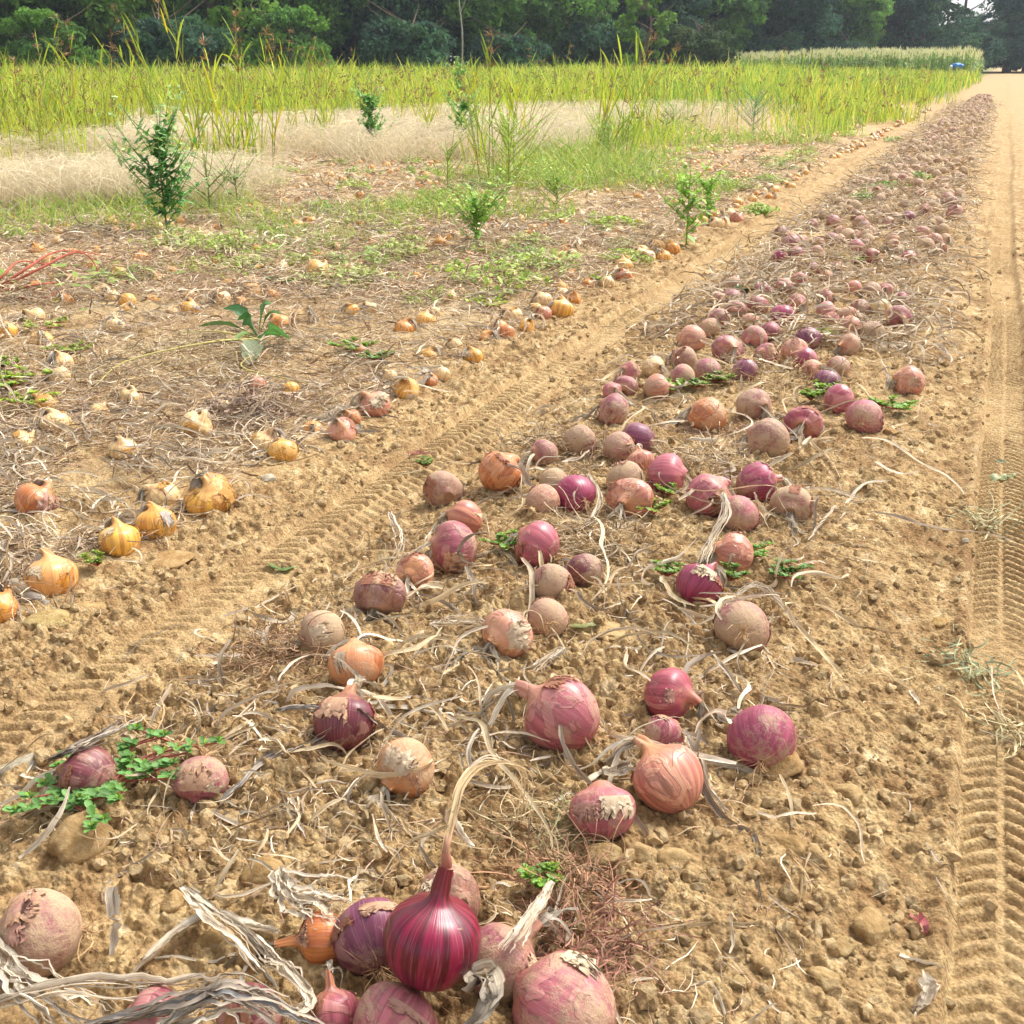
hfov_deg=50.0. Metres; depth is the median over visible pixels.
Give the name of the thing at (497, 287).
weed patch
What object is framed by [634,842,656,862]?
soil clod
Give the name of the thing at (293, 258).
weed patch
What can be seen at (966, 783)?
soil clod
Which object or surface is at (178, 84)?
tall grass
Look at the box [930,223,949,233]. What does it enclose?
red onion
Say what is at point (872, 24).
tree
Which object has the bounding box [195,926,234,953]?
soil clod
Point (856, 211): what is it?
red onion
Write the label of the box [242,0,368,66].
tree
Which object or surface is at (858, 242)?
red onion
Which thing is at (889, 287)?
red onion
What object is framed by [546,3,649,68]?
shrub
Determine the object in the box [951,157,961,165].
red onion
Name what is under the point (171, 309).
yellow onion
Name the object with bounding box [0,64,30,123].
tall grass
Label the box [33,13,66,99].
tall grass
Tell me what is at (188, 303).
yellow onion
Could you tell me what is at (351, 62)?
tall grass
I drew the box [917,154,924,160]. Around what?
red onion
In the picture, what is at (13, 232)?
weed patch
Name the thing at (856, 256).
purslane weed
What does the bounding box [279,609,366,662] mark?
red onion
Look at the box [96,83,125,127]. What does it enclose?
tall grass
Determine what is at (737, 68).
tall grass
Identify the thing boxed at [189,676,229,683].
dry leaf
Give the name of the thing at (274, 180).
weed patch
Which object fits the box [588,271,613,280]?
purslane weed
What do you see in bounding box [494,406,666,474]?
weed tangle
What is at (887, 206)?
red onion
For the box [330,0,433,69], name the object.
tree
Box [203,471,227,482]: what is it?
yellow onion
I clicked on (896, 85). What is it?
tall grass
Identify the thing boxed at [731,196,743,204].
yellow onion
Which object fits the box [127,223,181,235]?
weed patch
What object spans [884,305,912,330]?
red onion
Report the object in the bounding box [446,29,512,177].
tall grass
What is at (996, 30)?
tree
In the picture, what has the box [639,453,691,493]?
red onion
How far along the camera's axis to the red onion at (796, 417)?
2.85 m
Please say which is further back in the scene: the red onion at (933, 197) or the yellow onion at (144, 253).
the red onion at (933, 197)
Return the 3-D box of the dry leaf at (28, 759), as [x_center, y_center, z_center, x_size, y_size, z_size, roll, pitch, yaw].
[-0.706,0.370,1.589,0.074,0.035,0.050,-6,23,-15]
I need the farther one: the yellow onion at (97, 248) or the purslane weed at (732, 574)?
the yellow onion at (97, 248)
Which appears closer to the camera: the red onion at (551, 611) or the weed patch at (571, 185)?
the red onion at (551, 611)
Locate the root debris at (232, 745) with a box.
[0,193,982,1023]
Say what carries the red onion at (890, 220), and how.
on the ground at (978, 978)
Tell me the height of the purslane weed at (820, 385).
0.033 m
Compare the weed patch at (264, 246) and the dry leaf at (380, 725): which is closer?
the dry leaf at (380, 725)
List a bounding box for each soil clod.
[22,609,72,629]
[47,807,114,864]
[69,601,106,619]
[148,550,195,569]
[160,889,184,912]
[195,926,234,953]
[240,855,283,886]
[332,764,361,781]
[356,460,366,467]
[516,882,527,895]
[583,842,622,864]
[596,621,625,639]
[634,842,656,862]
[657,847,690,869]
[658,897,667,905]
[725,875,741,886]
[729,974,747,989]
[749,952,775,975]
[762,751,803,780]
[770,831,806,857]
[806,636,823,643]
[806,843,824,864]
[806,966,838,992]
[832,783,863,805]
[836,935,856,956]
[853,907,889,945]
[883,428,898,435]
[914,754,929,763]
[931,617,947,627]
[959,774,973,791]
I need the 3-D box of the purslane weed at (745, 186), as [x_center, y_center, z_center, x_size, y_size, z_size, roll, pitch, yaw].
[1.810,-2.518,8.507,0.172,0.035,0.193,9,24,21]
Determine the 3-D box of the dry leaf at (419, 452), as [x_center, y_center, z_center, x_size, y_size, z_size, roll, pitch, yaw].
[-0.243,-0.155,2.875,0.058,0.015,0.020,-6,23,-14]
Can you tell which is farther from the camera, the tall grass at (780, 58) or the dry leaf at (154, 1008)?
the tall grass at (780, 58)
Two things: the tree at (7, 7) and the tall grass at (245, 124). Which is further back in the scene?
the tree at (7, 7)
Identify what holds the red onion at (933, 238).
on the ground at (978, 978)
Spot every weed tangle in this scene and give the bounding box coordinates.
[66,326,290,389]
[115,686,238,784]
[162,595,378,693]
[173,381,317,430]
[415,752,650,887]
[438,793,690,948]
[441,763,593,880]
[480,854,710,1017]
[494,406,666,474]
[544,486,683,574]
[654,404,771,444]
[654,421,794,477]
[684,342,861,394]
[755,478,874,547]
[915,624,1019,702]
[945,487,1023,545]
[946,666,1023,761]
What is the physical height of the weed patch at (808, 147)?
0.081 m
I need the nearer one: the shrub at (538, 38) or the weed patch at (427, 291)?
the weed patch at (427, 291)
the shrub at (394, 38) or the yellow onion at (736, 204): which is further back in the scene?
the shrub at (394, 38)
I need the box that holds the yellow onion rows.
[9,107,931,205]
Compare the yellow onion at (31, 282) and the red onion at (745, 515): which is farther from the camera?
the yellow onion at (31, 282)
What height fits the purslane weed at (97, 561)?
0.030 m
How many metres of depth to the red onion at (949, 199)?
7.33 m
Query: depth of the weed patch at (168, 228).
6.24 m
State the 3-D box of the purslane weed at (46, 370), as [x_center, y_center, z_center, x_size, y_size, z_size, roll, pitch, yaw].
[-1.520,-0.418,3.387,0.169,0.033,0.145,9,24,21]
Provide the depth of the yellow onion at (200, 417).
2.95 m
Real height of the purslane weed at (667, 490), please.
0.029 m
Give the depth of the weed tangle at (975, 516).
2.42 m
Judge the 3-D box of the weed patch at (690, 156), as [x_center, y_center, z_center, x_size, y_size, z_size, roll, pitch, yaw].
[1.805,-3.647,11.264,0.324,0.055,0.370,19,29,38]
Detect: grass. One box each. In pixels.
[0,44,10,133]
[0,47,985,158]
[0,55,36,122]
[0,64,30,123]
[0,65,56,153]
[0,95,21,164]
[0,95,811,209]
[0,101,904,255]
[0,103,9,149]
[0,137,24,167]
[8,53,77,138]
[18,71,79,140]
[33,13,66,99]
[43,14,91,133]
[59,89,127,123]
[72,69,116,128]
[91,28,140,137]
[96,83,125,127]
[97,61,127,117]
[109,3,153,119]
[117,55,167,120]
[124,25,164,118]
[132,71,184,122]
[153,0,206,151]
[153,68,211,158]
[166,66,183,104]
[170,59,199,103]
[184,71,213,113]
[196,58,257,163]
[197,36,244,158]
[200,68,227,107]
[200,73,232,108]
[204,89,223,113]
[209,66,258,111]
[218,69,268,150]
[222,6,264,161]
[222,23,291,166]
[231,66,258,105]
[238,75,273,114]
[265,27,294,114]
[278,65,305,109]
[285,74,322,130]
[289,63,334,144]
[291,37,331,106]
[305,71,349,129]
[309,91,339,133]
[311,77,349,109]
[345,48,356,70]
[393,69,425,118]
[405,65,444,104]
[407,75,452,117]
[411,92,437,130]
[414,69,469,124]
[418,76,486,122]
[426,65,435,92]
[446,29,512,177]
[453,67,497,163]
[462,54,483,101]
[469,63,488,115]
[480,34,502,84]
[494,72,532,175]
[500,55,546,147]
[527,48,544,84]
[542,55,587,111]
[543,64,562,101]
[552,42,573,79]
[557,69,586,108]
[579,70,612,111]
[584,32,659,155]
[606,42,681,155]
[610,65,650,137]
[633,67,652,120]
[635,69,680,131]
[636,79,665,115]
[638,29,654,92]
[667,42,679,71]
[679,70,714,123]
[705,71,743,128]
[717,66,757,129]
[772,78,818,125]
[774,47,789,73]
[782,64,798,96]
[791,79,821,108]
[799,50,821,74]
[802,63,842,120]
[849,67,862,97]
[874,65,906,104]
[879,63,904,109]
[890,77,930,119]
[898,63,932,104]
[907,69,928,101]
[910,64,934,108]
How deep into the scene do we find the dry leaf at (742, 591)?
1.93 m
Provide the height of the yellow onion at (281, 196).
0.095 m
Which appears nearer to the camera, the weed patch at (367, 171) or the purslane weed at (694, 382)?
the purslane weed at (694, 382)
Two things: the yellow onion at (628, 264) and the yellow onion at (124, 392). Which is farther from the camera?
the yellow onion at (628, 264)
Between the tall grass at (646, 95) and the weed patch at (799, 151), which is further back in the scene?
the tall grass at (646, 95)
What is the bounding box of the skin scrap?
[909,912,928,934]
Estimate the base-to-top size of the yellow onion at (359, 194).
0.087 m
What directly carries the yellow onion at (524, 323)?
on the ground at (978, 978)
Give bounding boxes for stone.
[261,474,276,481]
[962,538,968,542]
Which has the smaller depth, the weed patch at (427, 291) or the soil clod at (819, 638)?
the soil clod at (819, 638)
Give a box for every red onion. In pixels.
[0,745,133,812]
[0,885,111,980]
[41,971,203,1023]
[140,910,338,989]
[161,731,256,826]
[216,982,299,1023]
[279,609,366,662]
[301,633,411,690]
[305,959,357,1023]
[313,663,467,757]
[330,724,451,833]
[330,893,397,991]
[340,564,408,631]
[351,981,436,1023]
[382,754,533,1011]
[395,552,437,601]
[403,864,480,915]
[420,461,464,506]
[425,499,497,542]
[425,520,491,573]
[429,603,542,682]
[450,674,626,757]
[458,906,580,1000]
[464,451,537,497]
[488,521,578,566]
[512,948,638,1023]
[517,484,560,512]
[518,439,562,465]
[527,597,569,637]
[534,564,574,596]
[538,717,724,830]
[539,466,567,488]
[553,393,635,424]
[555,473,596,512]
[556,553,611,592]
[557,424,602,462]
[563,470,657,535]
[569,375,640,406]
[569,778,635,846]
[600,431,634,462]
[602,382,650,407]
[603,422,668,452]
[603,460,643,490]
[609,361,647,380]
[625,667,795,729]
[627,443,654,473]
[633,713,722,748]
[635,531,769,572]
[636,374,691,398]
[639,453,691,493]
[642,355,670,376]
[645,364,704,388]
[648,397,731,430]
[652,325,717,351]
[659,562,753,607]
[661,346,696,368]
[680,318,723,338]
[680,474,760,525]
[693,358,724,380]
[703,308,734,328]
[709,291,746,307]
[711,335,762,370]
[712,590,799,654]
[719,704,796,790]
[721,495,760,530]
[722,276,751,290]
[723,289,741,302]
[726,301,747,318]
[730,387,782,425]
[732,358,783,381]
[732,418,808,456]
[732,461,820,501]
[737,321,780,341]
[738,313,760,329]
[741,325,770,352]
[747,296,768,313]
[753,283,770,299]
[753,343,778,365]
[758,347,824,370]
[759,478,817,552]
[768,226,787,241]
[769,278,792,295]
[769,305,796,324]
[771,251,806,262]
[777,235,800,250]
[779,337,808,365]
[782,231,795,239]
[783,405,833,447]
[787,293,806,314]
[788,246,804,260]
[791,272,807,285]
[795,327,824,348]
[801,359,842,382]
[804,262,820,275]
[805,219,823,232]
[805,245,832,257]
[806,215,840,227]
[810,299,869,313]
[811,236,824,246]
[811,312,839,337]
[813,289,853,305]
[813,370,840,387]
[814,208,828,219]
[814,301,868,321]
[817,384,854,413]
[819,270,835,281]
[824,225,846,235]
[825,232,844,246]
[826,356,857,375]
[830,197,843,205]
[830,333,869,356]
[831,262,844,273]
[834,315,861,335]
[835,202,846,208]
[837,307,864,320]
[841,187,849,194]
[841,228,857,240]
[841,280,861,295]
[845,399,884,433]
[848,200,861,210]
[848,239,866,253]
[849,209,861,220]
[852,215,868,227]
[854,230,862,235]
[855,180,865,188]
[857,221,877,230]
[859,233,874,244]
[859,321,909,342]
[860,224,876,235]
[861,282,881,297]
[862,238,873,247]
[862,248,892,264]
[867,178,876,184]
[869,299,891,317]
[871,186,881,194]
[872,194,885,201]
[873,212,884,221]
[873,283,894,302]
[877,204,890,212]
[878,239,900,252]
[882,216,898,228]
[883,189,892,197]
[883,366,930,396]
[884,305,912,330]
[886,233,911,245]
[887,174,896,181]
[888,226,905,237]
[891,212,908,223]
[893,292,915,309]
[897,138,916,146]
[898,173,907,180]
[900,250,916,266]
[902,211,915,221]
[903,176,914,186]
[908,157,917,163]
[908,189,925,199]
[912,178,924,186]
[913,226,930,237]
[915,237,934,250]
[916,166,926,172]
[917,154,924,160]
[918,204,932,215]
[921,145,930,152]
[922,157,933,164]
[924,195,937,201]
[925,200,940,211]
[926,219,936,228]
[927,233,946,245]
[928,243,947,256]
[930,170,941,177]
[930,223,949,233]
[932,216,944,225]
[933,156,941,162]
[935,176,945,182]
[938,183,949,190]
[940,167,948,173]
[940,192,953,203]
[941,189,955,196]
[941,233,963,247]
[944,196,959,206]
[945,162,954,170]
[945,205,962,219]
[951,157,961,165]
[954,188,980,203]
[958,166,967,173]
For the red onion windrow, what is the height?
0.135 m
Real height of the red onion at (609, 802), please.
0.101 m
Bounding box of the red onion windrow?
[922,93,995,136]
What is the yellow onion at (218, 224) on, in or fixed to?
on the ground at (978, 978)
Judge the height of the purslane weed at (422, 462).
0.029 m
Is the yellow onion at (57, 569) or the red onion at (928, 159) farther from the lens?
the red onion at (928, 159)
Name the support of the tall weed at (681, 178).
on the ground at (978, 978)
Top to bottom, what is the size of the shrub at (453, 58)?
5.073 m
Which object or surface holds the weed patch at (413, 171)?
on the ground at (978, 978)
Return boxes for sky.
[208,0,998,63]
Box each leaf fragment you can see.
[267,563,295,570]
[571,622,595,627]
[988,473,1015,481]
[995,459,1010,462]
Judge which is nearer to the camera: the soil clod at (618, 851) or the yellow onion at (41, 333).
the soil clod at (618, 851)
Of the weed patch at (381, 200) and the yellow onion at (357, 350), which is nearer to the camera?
the yellow onion at (357, 350)
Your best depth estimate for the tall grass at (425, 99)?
13.65 m
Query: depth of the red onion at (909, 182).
8.60 m
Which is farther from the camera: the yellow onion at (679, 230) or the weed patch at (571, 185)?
the weed patch at (571, 185)
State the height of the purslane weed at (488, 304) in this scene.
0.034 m
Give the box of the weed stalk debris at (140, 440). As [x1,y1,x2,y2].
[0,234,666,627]
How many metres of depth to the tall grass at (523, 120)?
11.55 m
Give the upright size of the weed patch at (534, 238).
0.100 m
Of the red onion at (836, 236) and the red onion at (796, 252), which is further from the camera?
the red onion at (836, 236)
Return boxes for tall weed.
[96,84,217,228]
[171,124,244,211]
[188,134,257,203]
[351,82,398,141]
[400,109,481,187]
[425,167,522,243]
[438,56,490,145]
[444,59,585,191]
[499,141,588,205]
[573,73,659,157]
[643,68,706,131]
[650,147,714,244]
[687,164,727,218]
[720,73,796,129]
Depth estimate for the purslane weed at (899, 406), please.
3.09 m
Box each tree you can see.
[0,0,99,50]
[45,6,92,25]
[53,0,171,72]
[64,0,204,62]
[129,0,278,69]
[190,0,326,52]
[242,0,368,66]
[318,0,458,64]
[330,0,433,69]
[415,0,552,67]
[418,0,539,64]
[510,0,619,67]
[519,0,619,68]
[605,0,722,53]
[608,0,715,66]
[613,0,677,65]
[683,0,771,52]
[705,0,802,40]
[736,0,843,50]
[778,0,866,48]
[817,0,895,47]
[856,4,945,51]
[878,0,975,48]
[931,18,964,42]
[943,7,989,38]
[961,0,993,24]
[966,12,994,31]
[975,20,1006,72]
[988,0,1023,72]
[990,9,1023,72]
[990,32,1012,71]
[1005,16,1011,71]
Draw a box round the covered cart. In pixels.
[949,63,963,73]
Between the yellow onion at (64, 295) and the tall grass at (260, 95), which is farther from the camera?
the tall grass at (260, 95)
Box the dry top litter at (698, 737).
[144,219,1013,933]
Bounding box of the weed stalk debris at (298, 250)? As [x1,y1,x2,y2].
[0,136,863,307]
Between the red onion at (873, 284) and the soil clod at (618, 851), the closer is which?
the soil clod at (618, 851)
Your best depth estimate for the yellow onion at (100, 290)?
4.71 m
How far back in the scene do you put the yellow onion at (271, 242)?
5.87 m
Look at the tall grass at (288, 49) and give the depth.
16.40 m
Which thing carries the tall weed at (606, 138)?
on the ground at (978, 978)
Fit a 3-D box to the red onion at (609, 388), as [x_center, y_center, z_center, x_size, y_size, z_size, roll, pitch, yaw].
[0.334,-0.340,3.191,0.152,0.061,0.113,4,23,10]
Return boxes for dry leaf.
[0,753,38,777]
[0,937,117,1023]
[0,968,238,1008]
[18,787,69,858]
[43,714,146,762]
[84,972,324,1023]
[105,886,122,954]
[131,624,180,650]
[132,913,201,972]
[156,980,299,1023]
[179,885,281,977]
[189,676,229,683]
[218,737,326,802]
[225,915,281,933]
[255,678,305,695]
[258,949,316,1019]
[268,866,367,930]
[275,704,341,710]
[281,725,337,753]
[287,795,305,838]
[358,706,388,733]
[388,511,404,566]
[396,540,431,586]
[408,449,429,454]
[416,625,441,656]
[429,614,484,626]
[462,958,505,1023]
[469,460,523,470]
[498,880,554,952]
[521,646,566,672]
[576,473,602,529]
[599,755,635,775]
[685,735,727,812]
[696,492,731,563]
[734,581,795,629]
[760,667,774,704]
[768,894,832,924]
[803,487,865,501]
[808,505,835,539]
[881,359,890,387]
[899,953,941,968]
[909,690,919,704]
[912,970,940,1015]
[926,844,958,877]
[936,877,968,941]
[979,729,1018,744]
[991,666,1009,728]
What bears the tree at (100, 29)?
on the ground at (978, 978)
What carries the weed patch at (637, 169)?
on the ground at (978, 978)
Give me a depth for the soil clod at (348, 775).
1.50 m
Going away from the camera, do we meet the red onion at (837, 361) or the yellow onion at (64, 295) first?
the red onion at (837, 361)
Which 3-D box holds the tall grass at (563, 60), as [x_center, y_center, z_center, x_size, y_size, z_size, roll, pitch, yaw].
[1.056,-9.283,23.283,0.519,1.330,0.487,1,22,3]
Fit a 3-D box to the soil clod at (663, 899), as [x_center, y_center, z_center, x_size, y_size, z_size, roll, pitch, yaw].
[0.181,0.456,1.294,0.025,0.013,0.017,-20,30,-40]
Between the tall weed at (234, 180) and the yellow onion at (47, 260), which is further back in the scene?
the tall weed at (234, 180)
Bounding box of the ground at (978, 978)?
[0,64,1023,1023]
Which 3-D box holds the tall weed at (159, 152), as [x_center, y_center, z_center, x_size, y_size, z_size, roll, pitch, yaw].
[-2.007,-2.016,6.290,0.762,0.815,0.494,-18,28,-37]
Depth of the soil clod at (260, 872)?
1.31 m
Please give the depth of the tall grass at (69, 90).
11.32 m
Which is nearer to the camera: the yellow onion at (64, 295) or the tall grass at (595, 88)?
the yellow onion at (64, 295)
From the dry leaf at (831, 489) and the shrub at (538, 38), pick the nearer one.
the dry leaf at (831, 489)
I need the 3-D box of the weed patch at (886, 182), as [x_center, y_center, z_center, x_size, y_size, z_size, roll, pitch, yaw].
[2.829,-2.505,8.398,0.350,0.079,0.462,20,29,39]
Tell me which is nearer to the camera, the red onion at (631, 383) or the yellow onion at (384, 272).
the red onion at (631, 383)
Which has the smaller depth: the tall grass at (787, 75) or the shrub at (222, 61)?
the tall grass at (787, 75)
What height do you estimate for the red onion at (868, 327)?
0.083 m
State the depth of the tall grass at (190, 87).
16.73 m
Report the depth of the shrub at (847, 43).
74.35 m
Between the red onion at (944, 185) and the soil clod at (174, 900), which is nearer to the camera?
the soil clod at (174, 900)
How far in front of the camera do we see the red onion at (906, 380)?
3.27 m
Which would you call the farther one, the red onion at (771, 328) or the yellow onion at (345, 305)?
the yellow onion at (345, 305)
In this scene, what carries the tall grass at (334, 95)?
on the ground at (978, 978)
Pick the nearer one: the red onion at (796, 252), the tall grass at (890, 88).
the red onion at (796, 252)
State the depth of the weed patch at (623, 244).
5.90 m
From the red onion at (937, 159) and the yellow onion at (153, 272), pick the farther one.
the red onion at (937, 159)
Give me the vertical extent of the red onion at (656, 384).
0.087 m
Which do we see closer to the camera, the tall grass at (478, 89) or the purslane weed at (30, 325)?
the purslane weed at (30, 325)
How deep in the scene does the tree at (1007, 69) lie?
98.14 m
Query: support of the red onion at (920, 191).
on the ground at (978, 978)
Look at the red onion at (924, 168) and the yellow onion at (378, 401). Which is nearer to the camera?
the yellow onion at (378, 401)
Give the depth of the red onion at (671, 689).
1.62 m
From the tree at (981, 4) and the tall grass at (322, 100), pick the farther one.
the tree at (981, 4)
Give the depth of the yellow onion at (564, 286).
4.79 m
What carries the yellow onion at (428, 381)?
on the ground at (978, 978)
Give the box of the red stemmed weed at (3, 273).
[0,244,184,309]
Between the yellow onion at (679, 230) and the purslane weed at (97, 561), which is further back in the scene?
the yellow onion at (679, 230)
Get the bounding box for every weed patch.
[0,199,38,208]
[0,223,45,237]
[1,229,23,237]
[83,266,166,283]
[103,262,159,273]
[107,198,144,209]
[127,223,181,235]
[128,229,212,250]
[146,226,205,237]
[162,253,272,276]
[169,228,198,237]
[177,227,266,254]
[197,232,256,250]
[204,255,272,272]
[224,243,303,257]
[233,223,279,235]
[251,172,289,186]
[258,233,293,244]
[270,251,313,265]
[273,166,309,173]
[287,264,385,289]
[288,248,346,265]
[299,238,348,250]
[300,232,337,243]
[302,197,337,209]
[309,204,343,215]
[318,158,353,164]
[320,263,412,291]
[324,210,383,227]
[328,246,402,267]
[334,178,371,191]
[337,177,369,186]
[343,165,386,174]
[347,237,446,260]
[352,196,404,206]
[354,242,417,254]
[365,221,423,235]
[386,201,452,212]
[391,233,425,242]
[397,154,422,163]
[400,164,439,174]
[401,285,469,306]
[411,186,449,196]
[426,256,526,281]
[428,183,479,198]
[445,264,552,295]
[449,178,494,189]
[461,241,508,252]
[483,243,550,258]
[494,247,584,277]
[496,173,539,181]
[497,230,566,245]
[529,244,552,251]
[531,208,600,224]
[535,256,582,270]
[546,180,595,189]
[571,175,617,183]
[579,215,643,230]
[597,248,653,263]
[604,239,637,249]
[615,164,654,175]
[627,170,660,181]
[668,175,728,189]
[669,143,733,152]
[677,154,707,158]
[716,178,763,191]
[739,201,781,215]
[748,172,790,183]
[754,155,790,162]
[759,159,801,169]
[770,153,815,162]
[785,146,818,157]
[797,144,819,149]
[839,130,870,136]
[850,189,873,200]
[864,180,911,189]
[883,136,900,141]
[913,171,931,180]
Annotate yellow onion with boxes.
[0,321,31,337]
[0,420,40,451]
[0,477,70,514]
[0,577,59,622]
[2,307,61,322]
[2,408,89,433]
[5,548,78,597]
[22,367,74,387]
[23,279,45,292]
[28,242,45,252]
[28,393,57,409]
[29,329,54,344]
[41,256,60,264]
[42,349,73,367]
[51,235,69,243]
[53,292,73,303]
[58,273,77,280]
[60,508,187,561]
[62,248,77,257]
[63,400,142,417]
[84,258,104,269]
[88,293,137,308]
[93,246,105,252]
[93,288,119,303]
[93,316,155,334]
[94,284,110,296]
[98,266,126,281]
[105,215,120,224]
[106,225,119,232]
[106,434,182,464]
[111,379,199,410]
[115,500,181,538]
[119,280,132,286]
[120,301,136,310]
[122,223,136,229]
[133,251,149,259]
[136,481,179,505]
[141,295,159,302]
[142,271,164,281]
[145,306,202,315]
[145,409,212,436]
[152,221,162,227]
[158,245,174,254]
[161,218,173,224]
[162,297,210,318]
[168,266,179,272]
[176,215,189,222]
[178,470,234,516]
[183,289,200,298]
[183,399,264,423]
[188,376,276,391]
[196,291,230,308]
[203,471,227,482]
[208,283,260,296]
[214,222,225,229]
[222,278,234,285]
[234,296,247,303]
[238,437,298,465]
[248,244,262,250]
[249,427,289,449]
[253,265,265,271]
[257,377,316,401]
[264,290,278,297]
[266,239,280,244]
[267,313,290,326]
[272,260,288,269]
[277,195,288,203]
[289,218,303,225]
[292,236,303,243]
[292,306,318,322]
[293,404,397,437]
[295,277,351,288]
[302,216,316,223]
[303,420,323,434]
[306,250,324,259]
[306,258,327,276]
[317,302,358,315]
[318,416,380,442]
[328,242,341,250]
[331,391,389,416]
[332,343,367,361]
[336,301,376,314]
[341,261,354,271]
[356,191,366,198]
[356,369,405,383]
[357,260,371,267]
[371,376,427,399]
[375,268,397,277]
[378,373,453,396]
[395,317,419,332]
[400,362,450,380]
[412,271,429,279]
[415,308,438,323]
[419,345,442,359]
[425,306,441,315]
[431,235,447,246]
[442,288,464,301]
[443,233,456,240]
[443,337,462,348]
[445,346,482,363]
[456,284,468,291]
[459,324,514,340]
[462,251,473,257]
[472,276,492,285]
[479,330,511,342]
[485,223,496,229]
[487,306,551,319]
[490,318,506,327]
[491,238,507,246]
[499,307,522,319]
[512,212,524,219]
[513,313,545,337]
[525,303,541,310]
[527,291,552,304]
[537,257,563,265]
[547,295,574,317]
[552,279,568,290]
[552,287,567,295]
[553,218,569,224]
[553,289,580,304]
[560,244,573,250]
[563,275,616,287]
[565,269,582,277]
[576,240,591,246]
[579,267,639,282]
[581,276,597,287]
[585,192,593,197]
[612,226,627,234]
[612,250,655,263]
[614,254,632,268]
[623,196,637,202]
[634,191,646,198]
[634,245,648,249]
[635,247,646,253]
[647,242,680,253]
[648,239,664,248]
[654,248,670,261]
[661,238,673,244]
[669,226,682,235]
[701,217,724,227]
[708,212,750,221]
[710,210,726,216]
[719,216,732,229]
[725,208,734,214]
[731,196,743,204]
[731,203,739,207]
[747,194,757,201]
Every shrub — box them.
[0,4,110,71]
[55,9,129,71]
[110,0,235,69]
[208,3,286,68]
[228,3,336,71]
[330,32,353,69]
[355,0,457,71]
[440,26,476,68]
[463,16,553,69]
[496,13,552,67]
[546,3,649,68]
[651,19,719,65]
[657,17,740,68]
[740,24,802,58]
[793,27,827,52]
[817,32,870,53]
[881,29,935,52]
[926,16,966,48]
[932,19,1007,70]
[1006,38,1023,71]
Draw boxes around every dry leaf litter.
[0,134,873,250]
[0,273,964,1023]
[596,98,1005,376]
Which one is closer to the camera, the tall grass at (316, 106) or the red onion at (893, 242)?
the red onion at (893, 242)
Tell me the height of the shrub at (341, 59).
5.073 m
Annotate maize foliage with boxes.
[543,44,984,75]
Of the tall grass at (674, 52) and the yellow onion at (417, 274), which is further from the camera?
the tall grass at (674, 52)
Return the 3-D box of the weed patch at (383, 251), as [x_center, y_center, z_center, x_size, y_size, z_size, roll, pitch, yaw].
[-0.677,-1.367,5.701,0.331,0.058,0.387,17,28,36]
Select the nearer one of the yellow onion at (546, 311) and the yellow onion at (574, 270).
the yellow onion at (546, 311)
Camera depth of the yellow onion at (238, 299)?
4.51 m
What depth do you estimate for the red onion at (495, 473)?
2.49 m
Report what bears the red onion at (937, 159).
on the ground at (978, 978)
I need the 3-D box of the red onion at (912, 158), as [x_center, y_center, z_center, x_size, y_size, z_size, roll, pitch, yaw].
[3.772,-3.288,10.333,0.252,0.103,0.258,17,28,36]
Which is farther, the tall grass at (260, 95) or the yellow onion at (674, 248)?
the tall grass at (260, 95)
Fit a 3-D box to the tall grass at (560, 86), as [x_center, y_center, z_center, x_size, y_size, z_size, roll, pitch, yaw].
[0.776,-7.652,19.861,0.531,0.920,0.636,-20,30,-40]
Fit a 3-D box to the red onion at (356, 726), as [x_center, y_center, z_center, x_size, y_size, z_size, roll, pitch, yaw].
[-0.212,0.301,1.616,0.213,0.118,0.272,-17,28,-36]
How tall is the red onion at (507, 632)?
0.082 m
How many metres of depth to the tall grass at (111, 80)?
14.23 m
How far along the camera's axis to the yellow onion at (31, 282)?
4.84 m
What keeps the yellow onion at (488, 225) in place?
on the ground at (978, 978)
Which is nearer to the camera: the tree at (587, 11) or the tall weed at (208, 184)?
the tall weed at (208, 184)
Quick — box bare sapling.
[458,0,465,68]
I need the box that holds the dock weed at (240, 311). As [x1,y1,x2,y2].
[91,300,306,389]
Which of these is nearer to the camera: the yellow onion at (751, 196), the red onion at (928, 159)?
the yellow onion at (751, 196)
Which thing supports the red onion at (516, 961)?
on the ground at (978, 978)
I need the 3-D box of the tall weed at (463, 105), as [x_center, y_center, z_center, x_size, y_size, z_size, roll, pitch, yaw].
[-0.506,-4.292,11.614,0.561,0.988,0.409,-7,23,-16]
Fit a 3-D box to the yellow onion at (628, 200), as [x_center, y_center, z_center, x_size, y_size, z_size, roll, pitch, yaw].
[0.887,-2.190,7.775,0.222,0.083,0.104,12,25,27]
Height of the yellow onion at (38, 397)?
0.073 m
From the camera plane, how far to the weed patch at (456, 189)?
8.01 m
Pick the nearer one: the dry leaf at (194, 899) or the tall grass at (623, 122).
the dry leaf at (194, 899)
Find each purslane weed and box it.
[0,355,19,367]
[0,365,51,379]
[0,374,28,388]
[0,389,60,404]
[2,722,225,832]
[20,316,67,328]
[40,339,93,352]
[77,549,104,566]
[264,275,294,283]
[326,336,379,350]
[358,350,394,361]
[413,455,434,468]
[465,295,508,306]
[478,528,518,549]
[517,861,565,887]
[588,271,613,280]
[636,497,672,513]
[650,559,685,576]
[654,481,677,495]
[666,378,686,391]
[676,376,711,387]
[704,370,736,381]
[720,561,750,580]
[735,285,752,291]
[737,184,753,189]
[748,538,774,557]
[769,557,813,579]
[798,388,823,399]
[811,379,845,389]
[816,327,838,333]
[838,252,866,260]
[867,394,918,410]

